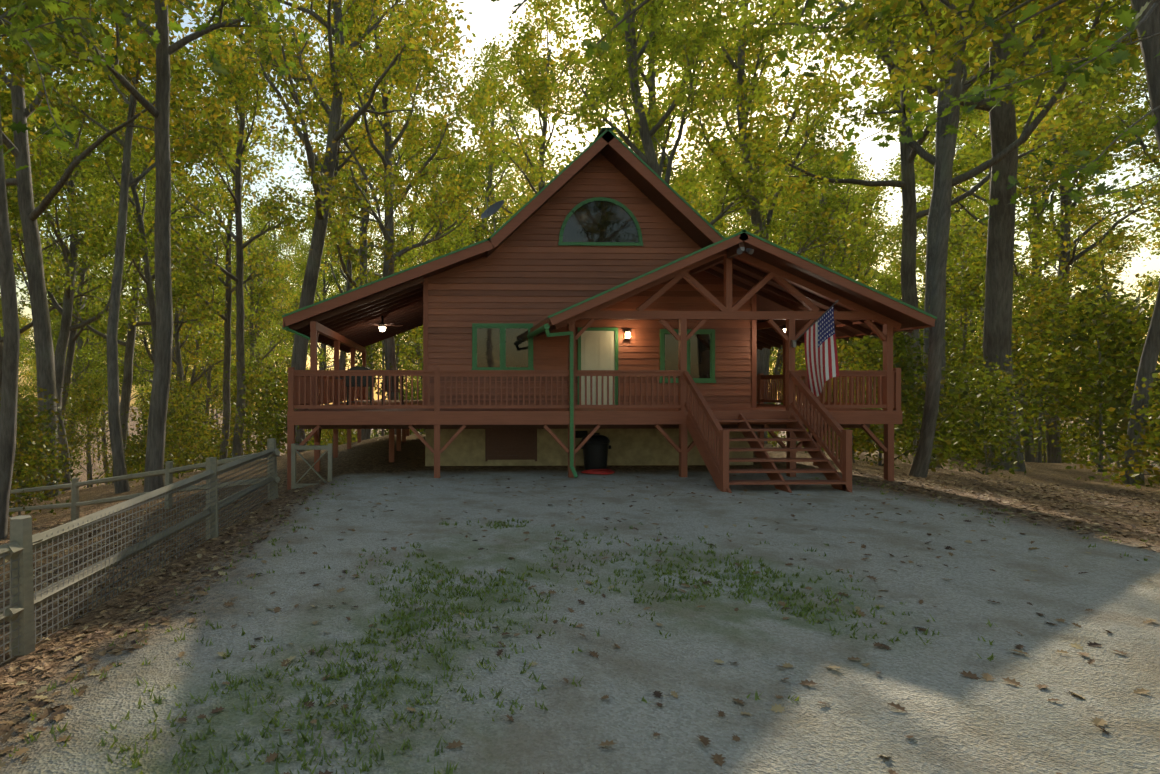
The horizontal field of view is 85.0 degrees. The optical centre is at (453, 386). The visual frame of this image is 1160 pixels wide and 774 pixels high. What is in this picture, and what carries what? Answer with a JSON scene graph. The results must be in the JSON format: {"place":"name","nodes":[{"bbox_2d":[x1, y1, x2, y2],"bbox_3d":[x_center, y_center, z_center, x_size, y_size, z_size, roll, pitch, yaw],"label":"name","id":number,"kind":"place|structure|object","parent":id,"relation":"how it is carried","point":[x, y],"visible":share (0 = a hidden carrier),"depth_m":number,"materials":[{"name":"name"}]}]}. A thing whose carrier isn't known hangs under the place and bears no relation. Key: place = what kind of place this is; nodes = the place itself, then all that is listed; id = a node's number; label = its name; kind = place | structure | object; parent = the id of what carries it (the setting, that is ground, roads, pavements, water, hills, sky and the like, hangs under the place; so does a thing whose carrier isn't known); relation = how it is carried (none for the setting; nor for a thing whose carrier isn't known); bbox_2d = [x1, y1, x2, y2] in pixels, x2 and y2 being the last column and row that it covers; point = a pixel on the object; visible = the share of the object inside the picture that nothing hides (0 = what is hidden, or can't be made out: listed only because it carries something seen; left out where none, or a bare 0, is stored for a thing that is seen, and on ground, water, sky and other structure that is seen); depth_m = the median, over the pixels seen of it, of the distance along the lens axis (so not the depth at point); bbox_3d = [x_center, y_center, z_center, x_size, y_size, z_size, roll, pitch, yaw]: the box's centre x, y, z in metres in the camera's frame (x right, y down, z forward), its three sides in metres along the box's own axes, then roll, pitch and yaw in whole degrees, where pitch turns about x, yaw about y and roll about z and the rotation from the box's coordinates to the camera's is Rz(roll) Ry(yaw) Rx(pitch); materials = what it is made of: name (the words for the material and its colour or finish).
{"place":"outdoors","nodes":[
{"label":"outdoors","id":0,"kind":"place"},
{"bbox_2d":[0,404,1159,773],"bbox_3d":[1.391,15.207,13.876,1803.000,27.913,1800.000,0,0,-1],"label":"ground","id":1,"kind":"structure","parent":0,"point":[952,718],"depth_m":5.19,"materials":[{"name":"grey gravel"}]},
{"bbox_2d":[18,312,36,394],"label":"tree","id":2,"kind":"object","parent":1,"relation":"on","point":[24,321],"visible":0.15,"depth_m":114.39,"materials":[{"name":"green plant"}]},
{"bbox_2d":[0,281,66,422],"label":"tree","id":3,"kind":"object","parent":1,"relation":"on","point":[21,352],"visible":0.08,"depth_m":75.34,"materials":[{"name":"green plant"}]},
{"bbox_2d":[1,94,72,169],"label":"tree","id":4,"kind":"object","parent":1,"relation":"on","point":[36,157],"visible":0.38,"depth_m":26.92,"materials":[{"name":"green plant"}]},
{"bbox_2d":[0,408,79,507],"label":"shrub","id":5,"kind":"object","parent":1,"relation":"on","point":[33,470],"visible":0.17,"depth_m":21.89,"materials":[{"name":"green plant"}]},
{"bbox_2d":[0,387,100,520],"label":"shrub","id":6,"kind":"object","parent":1,"relation":"on","point":[23,442],"visible":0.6,"depth_m":18.00,"materials":[{"name":"green plant"}]},
{"bbox_2d":[17,245,107,422],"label":"tree","id":7,"kind":"object","parent":1,"relation":"on","point":[85,354],"visible":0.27,"depth_m":61.25,"materials":[{"name":"green plant"}]},
{"bbox_2d":[0,192,136,482],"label":"tree","id":8,"kind":"object","parent":1,"relation":"on","point":[87,341],"visible":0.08,"depth_m":72.34,"materials":[{"name":"green plant"}]},
{"bbox_2d":[0,68,148,490],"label":"tree","id":9,"kind":"object","parent":1,"relation":"on","point":[42,180],"visible":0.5,"depth_m":30.17,"materials":[{"name":"green plant"}]},
{"bbox_2d":[0,34,148,497],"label":"tree","id":10,"kind":"object","parent":1,"relation":"on","point":[30,325],"visible":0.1,"depth_m":37.14,"materials":[{"name":"green plant"}]},
{"bbox_2d":[8,117,153,419],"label":"tree","id":11,"kind":"object","parent":1,"relation":"on","point":[74,335],"visible":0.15,"depth_m":44.25,"materials":[{"name":"green plant"}]},
{"bbox_2d":[59,370,135,486],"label":"sapling","id":12,"kind":"object","parent":1,"relation":"on","point":[81,402],"visible":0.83,"depth_m":40.95,"materials":[{"name":"green plant"}]},
{"bbox_2d":[64,334,131,487],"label":"tree","id":13,"kind":"object","parent":1,"relation":"on","point":[86,445],"visible":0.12,"depth_m":82.97,"materials":[{"name":"green plant"}]},
{"bbox_2d":[0,0,196,539],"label":"tree","id":14,"kind":"object","parent":1,"relation":"on","point":[9,395],"visible":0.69,"depth_m":14.36,"materials":[{"name":"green plant"}]},
{"bbox_2d":[4,54,196,452],"bbox_3d":[-22.082,-7.685,36.894,12.177,30.100,12.455,0,0,35],"label":"tree","id":15,"kind":"object","parent":1,"relation":"on","point":[66,327],"visible":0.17,"depth_m":36.40,"materials":[{"name":"green plant"}]},
{"bbox_2d":[66,285,152,483],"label":"tree","id":16,"kind":"object","parent":1,"relation":"on","point":[104,440],"visible":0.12,"depth_m":88.68,"materials":[{"name":"green plant"}]},
{"bbox_2d":[80,432,144,486],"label":"shrub","id":17,"kind":"object","parent":1,"relation":"on","point":[131,471],"visible":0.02,"depth_m":45.12,"materials":[{"name":"green plant"}]},
{"bbox_2d":[81,321,145,406],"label":"tree","id":18,"kind":"object","parent":1,"relation":"on","point":[121,372],"visible":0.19,"depth_m":75.53,"materials":[{"name":"green plant"}]},
{"bbox_2d":[0,0,238,498],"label":"tree","id":19,"kind":"object","parent":1,"relation":"on","point":[30,213],"visible":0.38,"depth_m":24.18,"materials":[{"name":"green plant"}]},
{"bbox_2d":[0,0,256,493],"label":"tree","id":20,"kind":"object","parent":1,"relation":"on","point":[191,107],"visible":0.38,"depth_m":22.60,"materials":[{"name":"green plant"}]},
{"bbox_2d":[0,73,262,483],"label":"tree","id":21,"kind":"object","parent":1,"relation":"on","point":[129,343],"visible":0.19,"depth_m":40.45,"materials":[{"name":"green plant"}]},
{"bbox_2d":[61,52,232,463],"bbox_3d":[-17.912,-6.595,36.383,9.188,26.206,9.638,0,0,-31],"label":"tree","id":22,"kind":"object","parent":1,"relation":"on","point":[135,245],"visible":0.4,"depth_m":35.16,"materials":[{"name":"green plant"}]},
{"bbox_2d":[80,171,221,370],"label":"tree","id":23,"kind":"object","parent":1,"relation":"on","point":[151,354],"visible":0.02,"depth_m":61.94,"materials":[{"name":"green plant"}]},
{"bbox_2d":[0,0,309,499],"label":"tree","id":24,"kind":"object","parent":1,"relation":"on","point":[159,112],"visible":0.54,"depth_m":16.98,"materials":[{"name":"green plant"}]},
{"bbox_2d":[93,380,224,486],"bbox_3d":[-10.967,1.992,23.828,3.740,4.752,4.659,0,0,20],"label":"shrub","id":25,"kind":"object","parent":1,"relation":"on","point":[171,437],"visible":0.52,"depth_m":23.52,"materials":[{"name":"green plant"}]},
{"bbox_2d":[0,438,331,657],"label":"split rail fence","id":26,"kind":"object","parent":1,"relation":"on","point":[23,542],"visible":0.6,"depth_m":7.75,"materials":[{"name":"wood"}]},
{"bbox_2d":[0,451,275,663],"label":"fence wire","id":27,"kind":"object","parent":26,"relation":"attached to","point":[78,565],"visible":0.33,"depth_m":6.92,"materials":[{"name":"grey metal"}]},
{"bbox_2d":[109,381,241,479],"bbox_3d":[-14.363,3.019,33.164,5.318,6.756,6.624,0,0,22],"label":"shrub","id":28,"kind":"object","parent":1,"relation":"on","point":[212,422],"visible":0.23,"depth_m":33.12,"materials":[{"name":"green plant"}]},
{"bbox_2d":[118,188,233,465],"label":"tree","id":29,"kind":"object","parent":1,"relation":"on","point":[141,355],"visible":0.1,"depth_m":76.89,"materials":[{"name":"green plant"}]},
{"bbox_2d":[141,372,220,472],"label":"sapling","id":30,"kind":"object","parent":1,"relation":"on","point":[177,383],"visible":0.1,"depth_m":46.11,"materials":[{"name":"green plant"}]},
{"bbox_2d":[98,195,265,470],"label":"tree","id":31,"kind":"object","parent":1,"relation":"on","point":[177,361],"visible":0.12,"depth_m":51.06,"materials":[{"name":"green plant"}]},
{"bbox_2d":[137,255,248,472],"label":"tree","id":32,"kind":"object","parent":1,"relation":"on","point":[195,358],"visible":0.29,"depth_m":55.85,"materials":[{"name":"green plant"}]},
{"bbox_2d":[180,264,249,457],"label":"tree","id":33,"kind":"object","parent":1,"relation":"on","point":[209,387],"visible":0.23,"depth_m":70.57,"materials":[{"name":"green plant"}]},
{"bbox_2d":[115,0,320,456],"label":"tree","id":34,"kind":"object","parent":1,"relation":"on","point":[244,97],"visible":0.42,"depth_m":32.61,"materials":[{"name":"green plant"}]},
{"bbox_2d":[135,63,300,465],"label":"tree","id":35,"kind":"object","parent":1,"relation":"on","point":[269,268],"visible":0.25,"depth_m":41.06,"materials":[{"name":"green plant"}]},
{"bbox_2d":[203,386,266,457],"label":"tree","id":36,"kind":"object","parent":1,"relation":"on","point":[232,415],"visible":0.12,"depth_m":54.91,"materials":[{"name":"green plant"}]},
{"bbox_2d":[201,361,286,459],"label":"bush","id":37,"kind":"object","parent":1,"relation":"on","point":[234,396],"visible":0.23,"depth_m":47.36,"materials":[{"name":"green plant"}]},
{"bbox_2d":[194,227,299,460],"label":"tree","id":38,"kind":"object","parent":1,"relation":"on","point":[283,304],"visible":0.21,"depth_m":67.85,"materials":[{"name":"green plant"}]},
{"bbox_2d":[213,206,309,454],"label":"tree","id":39,"kind":"object","parent":1,"relation":"on","point":[262,347],"visible":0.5,"depth_m":57.54,"materials":[{"name":"green plant"}]},
{"bbox_2d":[222,190,307,455],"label":"tree","id":40,"kind":"object","parent":1,"relation":"on","point":[290,256],"visible":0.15,"depth_m":79.76,"materials":[{"name":"green plant"}]},
{"bbox_2d":[220,352,354,458],"bbox_3d":[-8.677,1.567,30.694,5.254,6.674,6.544,0,0,-42],"label":"shrub","id":41,"kind":"object","parent":1,"relation":"on","point":[273,421],"visible":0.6,"depth_m":29.87,"materials":[{"name":"green plant"}]},
{"bbox_2d":[264,222,368,431],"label":"tree","id":42,"kind":"object","parent":1,"relation":"on","point":[329,278],"visible":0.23,"depth_m":64.71,"materials":[{"name":"green plant"}]},
{"bbox_2d":[259,237,384,404],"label":"tree","id":43,"kind":"object","parent":1,"relation":"on","point":[334,288],"visible":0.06,"depth_m":97.88,"materials":[{"name":"green plant"}]},
{"bbox_2d":[187,0,475,451],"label":"tree","id":44,"kind":"object","parent":1,"relation":"on","point":[300,344],"visible":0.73,"depth_m":28.81,"materials":[{"name":"green plant"}]},
{"bbox_2d":[244,135,419,441],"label":"tree","id":45,"kind":"object","parent":1,"relation":"on","point":[342,358],"visible":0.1,"depth_m":56.25,"materials":[{"name":"green plant"}]},
{"bbox_2d":[251,4,434,440],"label":"tree","id":46,"kind":"object","parent":1,"relation":"on","point":[366,433],"visible":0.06,"depth_m":41.00,"materials":[{"name":"green plant"}]},
{"bbox_2d":[336,259,422,435],"bbox_3d":[-3.835,-1.532,31.361,5.430,10.074,5.924,0,0,23],"label":"sapling","id":47,"kind":"object","parent":1,"relation":"on","point":[370,359],"visible":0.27,"depth_m":31.54,"materials":[{"name":"green plant"}]},
{"bbox_2d":[275,0,503,434],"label":"tree","id":48,"kind":"object","parent":1,"relation":"on","point":[390,179],"visible":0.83,"depth_m":29.39,"materials":[{"name":"green plant"}]},
{"bbox_2d":[371,376,424,437],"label":"shrub","id":49,"kind":"object","parent":1,"relation":"on","point":[409,398],"visible":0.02,"depth_m":42.42,"materials":[{"name":"green plant"}]},
{"bbox_2d":[377,230,422,365],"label":"tree","id":50,"kind":"object","parent":1,"relation":"on","point":[403,236],"visible":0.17,"depth_m":53.17,"materials":[{"name":"green plant"}]},
{"bbox_2d":[352,139,454,383],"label":"tree","id":51,"kind":"object","parent":1,"relation":"on","point":[403,215],"visible":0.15,"depth_m":57.48,"materials":[{"name":"green plant"}]},
{"bbox_2d":[394,109,477,266],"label":"tree","id":52,"kind":"object","parent":1,"relation":"on","point":[406,224],"visible":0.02,"depth_m":50.44,"materials":[{"name":"green plant"}]},
{"bbox_2d":[407,31,539,343],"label":"tree","id":53,"kind":"object","parent":1,"relation":"on","point":[488,172],"visible":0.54,"depth_m":42.34,"materials":[{"name":"green plant"}]},
{"bbox_2d":[489,138,556,224],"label":"tree","id":54,"kind":"object","parent":1,"relation":"on","point":[514,180],"visible":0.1,"depth_m":54.17,"materials":[{"name":"green plant"}]},
{"bbox_2d":[456,0,616,243],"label":"tree","id":55,"kind":"object","parent":1,"relation":"on","point":[533,80],"visible":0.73,"depth_m":34.80,"materials":[{"name":"green plant"}]},
{"bbox_2d":[0,477,1147,773],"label":"grass tufts","id":56,"kind":"object","parent":1,"relation":"on","point":[426,625],"visible":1,"depth_m":4.99,"materials":[{"name":"green plant"}]},
{"bbox_2d":[0,467,1159,773],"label":"fallen leaves","id":57,"kind":"object","parent":1,"relation":"on","point":[60,711],"visible":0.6,"depth_m":7.59,"materials":[{"name":"brown plant"}]},
{"bbox_2d":[287,367,901,492],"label":"deck and stairs","id":58,"kind":"structure","parent":1,"relation":"on","point":[818,417],"depth_m":13.87,"materials":[{"name":"brown wood"}]},
{"bbox_2d":[335,366,382,404],"bbox_3d":[-2.471,0.003,16.383,1.240,1.080,0.520,0,0,-1],"label":"barbecue grill","id":59,"kind":"object","parent":58,"relation":"on","point":[359,378],"visible":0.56,"depth_m":16.13,"materials":[{"name":"black metal"}]},
{"bbox_2d":[580,433,610,469],"bbox_3d":[3.480,1.578,15.177,0.691,0.910,0.691,0,0,44],"label":"trash bin","id":60,"kind":"object","parent":1,"relation":"on","point":[595,447],"visible":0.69,"depth_m":14.93,"materials":[{"name":"black plastic"}]},
{"bbox_2d":[282,127,936,477],"bbox_3d":[3.688,-1.436,19.867,16.002,9.937,13.412,0,0,-1],"label":"cabin","id":61,"kind":"object","parent":1,"relation":"on","point":[607,248],"visible":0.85,"depth_m":15.93,"materials":[{"name":"brown wood"}]},
{"bbox_2d":[791,300,838,396],"bbox_3d":[7.917,-0.784,13.479,0.221,2.074,1.183,0,0,-17],"label":"flag on pole","id":62,"kind":"object","parent":61,"relation":"attached to","point":[821,360],"visible":1,"depth_m":13.29,"materials":[{"name":"fabric"}]},
{"bbox_2d":[515,0,756,206],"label":"tree","id":63,"kind":"object","parent":1,"relation":"on","point":[653,88],"visible":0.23,"depth_m":33.02,"materials":[{"name":"green plant"}]},
{"bbox_2d":[537,0,802,244],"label":"tree","id":64,"kind":"object","parent":1,"relation":"on","point":[692,38],"visible":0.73,"depth_m":28.04,"materials":[{"name":"green plant"}]},
{"bbox_2d":[681,157,772,352],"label":"tree","id":65,"kind":"object","parent":1,"relation":"on","point":[720,230],"visible":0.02,"depth_m":49.46,"materials":[{"name":"green plant"}]},
{"bbox_2d":[659,0,896,443],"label":"tree","id":66,"kind":"object","parent":1,"relation":"on","point":[815,89],"visible":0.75,"depth_m":29.13,"materials":[{"name":"green plant"}]},
{"bbox_2d":[691,70,897,356],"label":"tree","id":67,"kind":"object","parent":1,"relation":"on","point":[770,239],"visible":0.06,"depth_m":44.84,"materials":[{"name":"green plant"}]},
{"bbox_2d":[731,145,873,442],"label":"tree","id":68,"kind":"object","parent":1,"relation":"on","point":[780,357],"depth_m":55.82,"materials":[{"name":"green plant"}]},
{"bbox_2d":[771,340,845,428],"bbox_3d":[22.913,0.027,38.642,6.771,11.516,6.206,0,0,26],"label":"sapling","id":69,"kind":"object","parent":1,"relation":"on","point":[799,354],"visible":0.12,"depth_m":39.17,"materials":[{"name":"green plant"}]},
{"bbox_2d":[765,162,852,350],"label":"tree","id":70,"kind":"object","parent":1,"relation":"on","point":[782,225],"visible":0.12,"depth_m":52.36,"materials":[{"name":"green plant"}]},
{"bbox_2d":[778,337,903,452],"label":"sapling","id":71,"kind":"object","parent":1,"relation":"on","point":[845,355],"visible":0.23,"depth_m":40.06,"materials":[{"name":"green plant"}]},
{"bbox_2d":[803,157,900,445],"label":"tree","id":72,"kind":"object","parent":1,"relation":"on","point":[862,171],"visible":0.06,"depth_m":60.83,"materials":[{"name":"green plant"}]},
{"bbox_2d":[802,354,919,465],"bbox_3d":[12.528,0.970,19.815,4.077,4.158,3.273,0,0,-28],"label":"shrub","id":73,"kind":"object","parent":1,"relation":"on","point":[859,446],"visible":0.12,"depth_m":19.54,"materials":[{"name":"green plant"}]},
{"bbox_2d":[816,171,918,352],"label":"tree","id":74,"kind":"object","parent":1,"relation":"on","point":[874,226],"visible":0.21,"depth_m":45.28,"materials":[{"name":"green plant"}]},
{"bbox_2d":[768,101,968,440],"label":"tree","id":75,"kind":"object","parent":1,"relation":"on","point":[816,169],"visible":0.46,"depth_m":41.72,"materials":[{"name":"green plant"}]},
{"bbox_2d":[709,0,1059,471],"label":"tree","id":76,"kind":"object","parent":1,"relation":"on","point":[997,329],"visible":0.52,"depth_m":22.02,"materials":[{"name":"green plant"}]},
{"bbox_2d":[732,0,1122,454],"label":"tree","id":77,"kind":"object","parent":1,"relation":"on","point":[911,215],"visible":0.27,"depth_m":27.91,"materials":[{"name":"green plant"}]},
{"bbox_2d":[832,306,1024,473],"bbox_3d":[13.969,0.360,19.891,4.740,6.021,5.904,0,0,16],"label":"shrub","id":78,"kind":"object","parent":1,"relation":"on","point":[908,391],"visible":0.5,"depth_m":18.83,"materials":[{"name":"green plant"}]},
{"bbox_2d":[863,93,1027,370],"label":"tree","id":79,"kind":"object","parent":1,"relation":"on","point":[928,145],"visible":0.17,"depth_m":49.98,"materials":[{"name":"green plant"}]},
{"bbox_2d":[885,198,1020,367],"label":"tree","id":80,"kind":"object","parent":1,"relation":"on","point":[978,213],"depth_m":58.58,"materials":[{"name":"green plant"}]},
{"bbox_2d":[777,0,1136,467],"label":"tree","id":81,"kind":"object","parent":1,"relation":"on","point":[881,107],"visible":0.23,"depth_m":21.15,"materials":[{"name":"green plant"}]},
{"bbox_2d":[804,0,1122,477],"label":"tree","id":82,"kind":"object","parent":1,"relation":"on","point":[920,464],"visible":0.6,"depth_m":15.39,"materials":[{"name":"green plant"}]},
{"bbox_2d":[897,349,1065,477],"bbox_3d":[16.021,1.091,18.777,3.576,4.543,4.454,0,0,13],"label":"shrub","id":83,"kind":"object","parent":1,"relation":"on","point":[997,435],"visible":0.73,"depth_m":18.50,"materials":[{"name":"green plant"}]},
{"bbox_2d":[895,207,1078,390],"bbox_3d":[28.469,-2.304,34.256,8.243,15.295,8.993,0,0,29],"label":"tree","id":84,"kind":"object","parent":1,"relation":"on","point":[973,276],"visible":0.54,"depth_m":33.16,"materials":[{"name":"green plant"}]},
{"bbox_2d":[945,235,1039,398],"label":"tree","id":85,"kind":"object","parent":1,"relation":"on","point":[1021,270],"visible":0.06,"depth_m":66.35,"materials":[{"name":"green plant"}]},
{"bbox_2d":[874,37,1150,461],"bbox_3d":[31.079,-8.020,35.648,9.699,26.803,10.396,0,0,18],"label":"tree","id":86,"kind":"object","parent":1,"relation":"on","point":[924,169],"visible":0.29,"depth_m":34.43,"materials":[{"name":"green plant"}]},
{"bbox_2d":[874,0,1159,151],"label":"tree","id":87,"kind":"object","parent":1,"relation":"on","point":[941,44],"visible":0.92,"depth_m":13.88,"materials":[{"name":"green plant"}]},
{"bbox_2d":[954,265,1131,462],"bbox_3d":[26.505,-0.806,27.293,5.918,9.077,6.420,0,0,-12],"label":"sapling","id":88,"kind":"object","parent":1,"relation":"on","point":[1043,300],"visible":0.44,"depth_m":27.03,"materials":[{"name":"green plant"}]},
{"bbox_2d":[970,261,1135,438],"bbox_3d":[36.105,-0.697,37.365,7.488,13.894,8.170,0,0,-30],"label":"sapling","id":89,"kind":"object","parent":1,"relation":"on","point":[1027,278],"visible":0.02,"depth_m":37.62,"materials":[{"name":"green plant"}]},
{"bbox_2d":[955,3,1159,461],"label":"tree","id":90,"kind":"object","parent":1,"relation":"on","point":[1033,230],"visible":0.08,"depth_m":38.90,"materials":[{"name":"green plant"}]},
{"bbox_2d":[971,0,1159,462],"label":"tree","id":91,"kind":"object","parent":1,"relation":"on","point":[1065,259],"visible":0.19,"depth_m":33.54,"materials":[{"name":"green plant"}]},
{"bbox_2d":[1015,375,1115,463],"bbox_3d":[36.481,2.404,38.075,5.943,7.805,6.675,0,0,-39],"label":"bush","id":92,"kind":"object","parent":1,"relation":"on","point":[1073,450],"visible":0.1,"depth_m":36.88,"materials":[{"name":"green plant"}]},
{"bbox_2d":[994,0,1159,485],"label":"tree","id":93,"kind":"object","parent":1,"relation":"on","point":[1149,358],"visible":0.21,"depth_m":19.18,"materials":[{"name":"green plant"}]},
{"bbox_2d":[1014,262,1159,471],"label":"sapling","id":94,"kind":"object","parent":1,"relation":"on","point":[1112,356],"visible":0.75,"depth_m":23.92,"materials":[{"name":"green plant"}]},
{"bbox_2d":[1023,351,1157,468],"bbox_3d":[29.121,1.134,27.633,6.468,6.596,5.193,0,0,9],"label":"shrub","id":95,"kind":"object","parent":1,"relation":"on","point":[1091,428],"visible":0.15,"depth_m":27.64,"materials":[{"name":"green plant"}]},
{"bbox_2d":[1057,368,1159,488],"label":"shrub","id":96,"kind":"object","parent":1,"relation":"on","point":[1153,446],"visible":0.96,"depth_m":18.05,"materials":[{"name":"green plant"}]},
{"bbox_2d":[1057,200,1159,382],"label":"tree","id":97,"kind":"object","parent":1,"relation":"on","point":[1117,260],"visible":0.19,"depth_m":56.83,"materials":[{"name":"green plant"}]},
{"bbox_2d":[1065,33,1159,468],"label":"tree","id":98,"kind":"object","parent":1,"relation":"on","point":[1110,93],"visible":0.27,"depth_m":32.55,"materials":[{"name":"green plant"}]},
{"bbox_2d":[1127,103,1159,300],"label":"tree","id":99,"kind":"object","parent":1,"relation":"on","point":[1154,284],"visible":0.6,"depth_m":46.32,"materials":[{"name":"green plant"}]},
{"bbox_2d":[0,0,1159,224],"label":"branches","id":100,"kind":"object","parent":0,"point":[14,32],"depth_m":6.33,"materials":[{"name":"green plant"}]},
{"bbox_2d":[0,0,1159,406],"label":"sky","id":101,"kind":"structure","parent":0,"point":[488,17],"materials":[{"name":"white"}]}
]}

